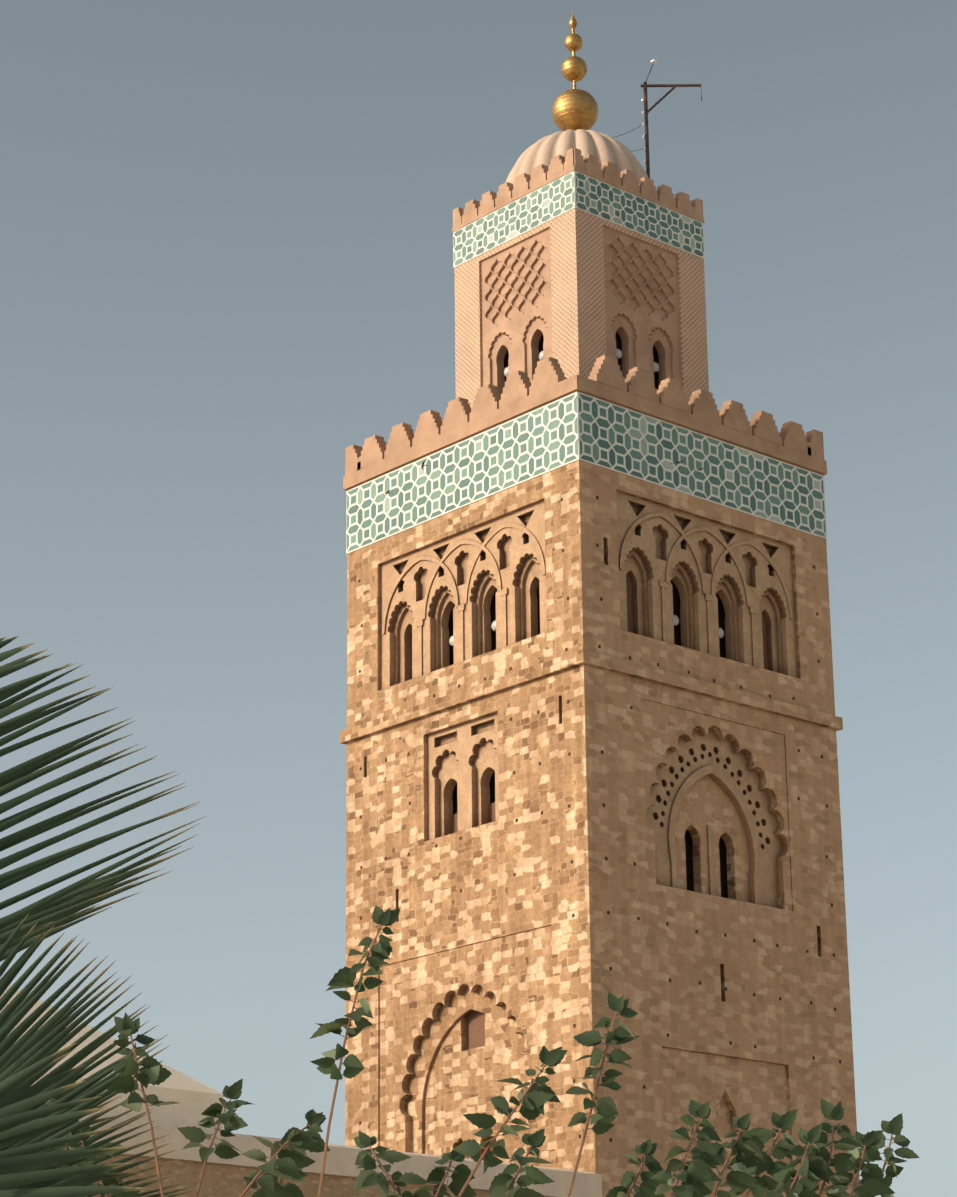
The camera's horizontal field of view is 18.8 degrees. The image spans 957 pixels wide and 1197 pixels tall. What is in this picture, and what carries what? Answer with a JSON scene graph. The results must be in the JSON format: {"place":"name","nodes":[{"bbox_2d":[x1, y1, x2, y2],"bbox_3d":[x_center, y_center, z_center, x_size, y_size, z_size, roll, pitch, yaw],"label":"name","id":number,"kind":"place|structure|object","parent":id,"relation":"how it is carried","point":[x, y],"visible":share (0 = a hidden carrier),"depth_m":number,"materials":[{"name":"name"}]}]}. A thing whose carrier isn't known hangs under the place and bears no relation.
{"place":"outdoors","nodes":[
{"label":"outdoors","id":0,"kind":"place"},
{"bbox_2d":[0,636,205,1196],"bbox_3d":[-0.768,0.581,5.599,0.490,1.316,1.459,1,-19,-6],"label":"palm fronds","id":1,"kind":"object","parent":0,"point":[34,1128],"visible":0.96,"depth_m":5.68,"materials":[{"name":"green plant"}]},
{"bbox_2d":[92,1154,547,1196],"bbox_3d":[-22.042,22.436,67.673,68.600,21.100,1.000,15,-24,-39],"label":"low wall","id":2,"kind":"structure","parent":0,"point":[221,1180],"depth_m":82.74,"materials":[{"name":"brown paint"}]},
{"bbox_2d":[0,985,223,1131],"bbox_3d":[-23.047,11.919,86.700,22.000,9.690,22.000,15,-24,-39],"label":"pyramidal roof","id":3,"kind":"structure","parent":2,"relation":"on","point":[194,1098],"depth_m":83.75,"materials":[{"name":"beige paint"}]},
{"bbox_2d":[79,1117,601,1196],"bbox_3d":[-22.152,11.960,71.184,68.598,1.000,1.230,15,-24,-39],"label":"wall coping","id":4,"kind":"object","parent":2,"relation":"on","point":[340,1160],"visible":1,"depth_m":85.57,"materials":[{"name":"beige stone"}]},
{"bbox_2d":[0,0,956,1196],"label":"sky","id":5,"kind":"structure","parent":0,"point":[227,270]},
{"bbox_2d":[384,460,705,494],"bbox_3d":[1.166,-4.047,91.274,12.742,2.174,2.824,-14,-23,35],"label":"tile","id":6,"kind":"object","parent":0,"point":[388,491],"visible":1,"depth_m":91.99,"materials":[{"name":"green tile"}]},
{"bbox_2d":[454,208,708,407],"bbox_3d":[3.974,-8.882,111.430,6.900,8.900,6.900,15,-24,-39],"label":"lantern walls","id":7,"kind":"structure","parent":0,"point":[579,346],"depth_m":109.21,"materials":[{"name":"beige paint"}]},
{"bbox_2d":[340,460,859,1196],"bbox_3d":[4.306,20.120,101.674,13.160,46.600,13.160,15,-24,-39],"label":"tower wall","id":8,"kind":"structure","parent":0,"point":[524,960],"depth_m":100.15,"materials":[{"name":"brown stone"}]},
{"bbox_2d":[411,331,727,1153],"bbox_3d":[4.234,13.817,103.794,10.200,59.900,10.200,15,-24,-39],"label":"window openings","id":9,"kind":"object","parent":8,"relation":"in","point":[677,641],"depth_m":103.97,"materials":[{"name":"black"}]},
{"bbox_2d":[452,148,704,394],"bbox_3d":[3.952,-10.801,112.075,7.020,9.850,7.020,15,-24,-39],"label":"lantern carving","id":10,"kind":"object","parent":8,"relation":"on","point":[641,299],"visible":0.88,"depth_m":110.02},
{"bbox_2d":[505,129,647,187],"bbox_3d":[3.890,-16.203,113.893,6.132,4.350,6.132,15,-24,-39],"label":"dome","id":11,"kind":"structure","parent":10,"relation":"on","point":[603,148],"depth_m":112.04,"materials":[{"name":"paint"}]},
{"bbox_2d":[552,13,598,130],"bbox_3d":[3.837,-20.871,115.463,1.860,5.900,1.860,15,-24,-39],"label":"finial","id":12,"kind":"object","parent":11,"relation":"on","point":[574,108],"visible":0.94,"depth_m":114.52,"materials":[{"name":"gold metal"}]},
{"bbox_2d":[612,62,653,151],"bbox_3d":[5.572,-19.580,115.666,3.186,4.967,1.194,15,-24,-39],"label":"gallows wires","id":13,"kind":"object","parent":11,"relation":"on","point":[642,124],"visible":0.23,"depth_m":115.98,"materials":[{"name":"black metal"}]},
{"bbox_2d":[641,82,701,178],"bbox_3d":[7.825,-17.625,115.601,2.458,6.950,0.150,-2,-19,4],"label":"flagpole gallows","id":14,"kind":"object","parent":10,"relation":"on","point":[644,85],"visible":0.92,"depth_m":116.41,"materials":[{"name":"brown wood"}]},
{"bbox_2d":[641,59,656,162],"bbox_3d":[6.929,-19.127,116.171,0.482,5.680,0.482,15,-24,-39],"label":"gallows insulators","id":15,"kind":"object","parent":14,"relation":"attached to","point":[642,100],"visible":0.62,"depth_m":116.28,"materials":[{"name":"white ceramic"}]},
{"bbox_2d":[343,355,826,490],"bbox_3d":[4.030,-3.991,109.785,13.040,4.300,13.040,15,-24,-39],"label":"minaret parapet merlons","id":16,"kind":"object","parent":8,"relation":"on","point":[636,390],"visible":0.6,"depth_m":105.74,"materials":[{"name":"brown stone"}]},
{"bbox_2d":[347,172,825,551],"bbox_3d":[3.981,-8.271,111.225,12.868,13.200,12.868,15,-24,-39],"label":"tile band","id":17,"kind":"object","parent":8,"relation":"on","point":[587,450],"visible":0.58,"depth_m":106.19,"materials":[{"name":"tile"}]},
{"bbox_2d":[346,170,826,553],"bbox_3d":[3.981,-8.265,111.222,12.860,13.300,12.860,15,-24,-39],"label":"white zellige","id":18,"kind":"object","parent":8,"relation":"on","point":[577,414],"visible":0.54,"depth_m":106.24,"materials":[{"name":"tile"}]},
{"bbox_2d":[381,491,797,907],"bbox_3d":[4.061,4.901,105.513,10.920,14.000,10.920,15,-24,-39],"label":"carved arch panels","id":19,"kind":"object","parent":8,"relation":"on","point":[746,577],"visible":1,"depth_m":103.11,"materials":[{"name":"brown stone"}]},
{"bbox_2d":[358,496,840,1142],"bbox_3d":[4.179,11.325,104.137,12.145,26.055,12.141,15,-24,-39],"label":"putlog holes","id":20,"kind":"object","parent":8,"relation":"attached to","point":[604,806],"visible":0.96,"depth_m":99.79,"materials":[{"name":"brown"}]},
{"bbox_2d":[452,573,767,1158],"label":"window shutters","id":21,"kind":"object","parent":8,"relation":"on","point":[475,1029],"depth_m":101.33,"materials":[{"name":"brown wood"}]}
]}

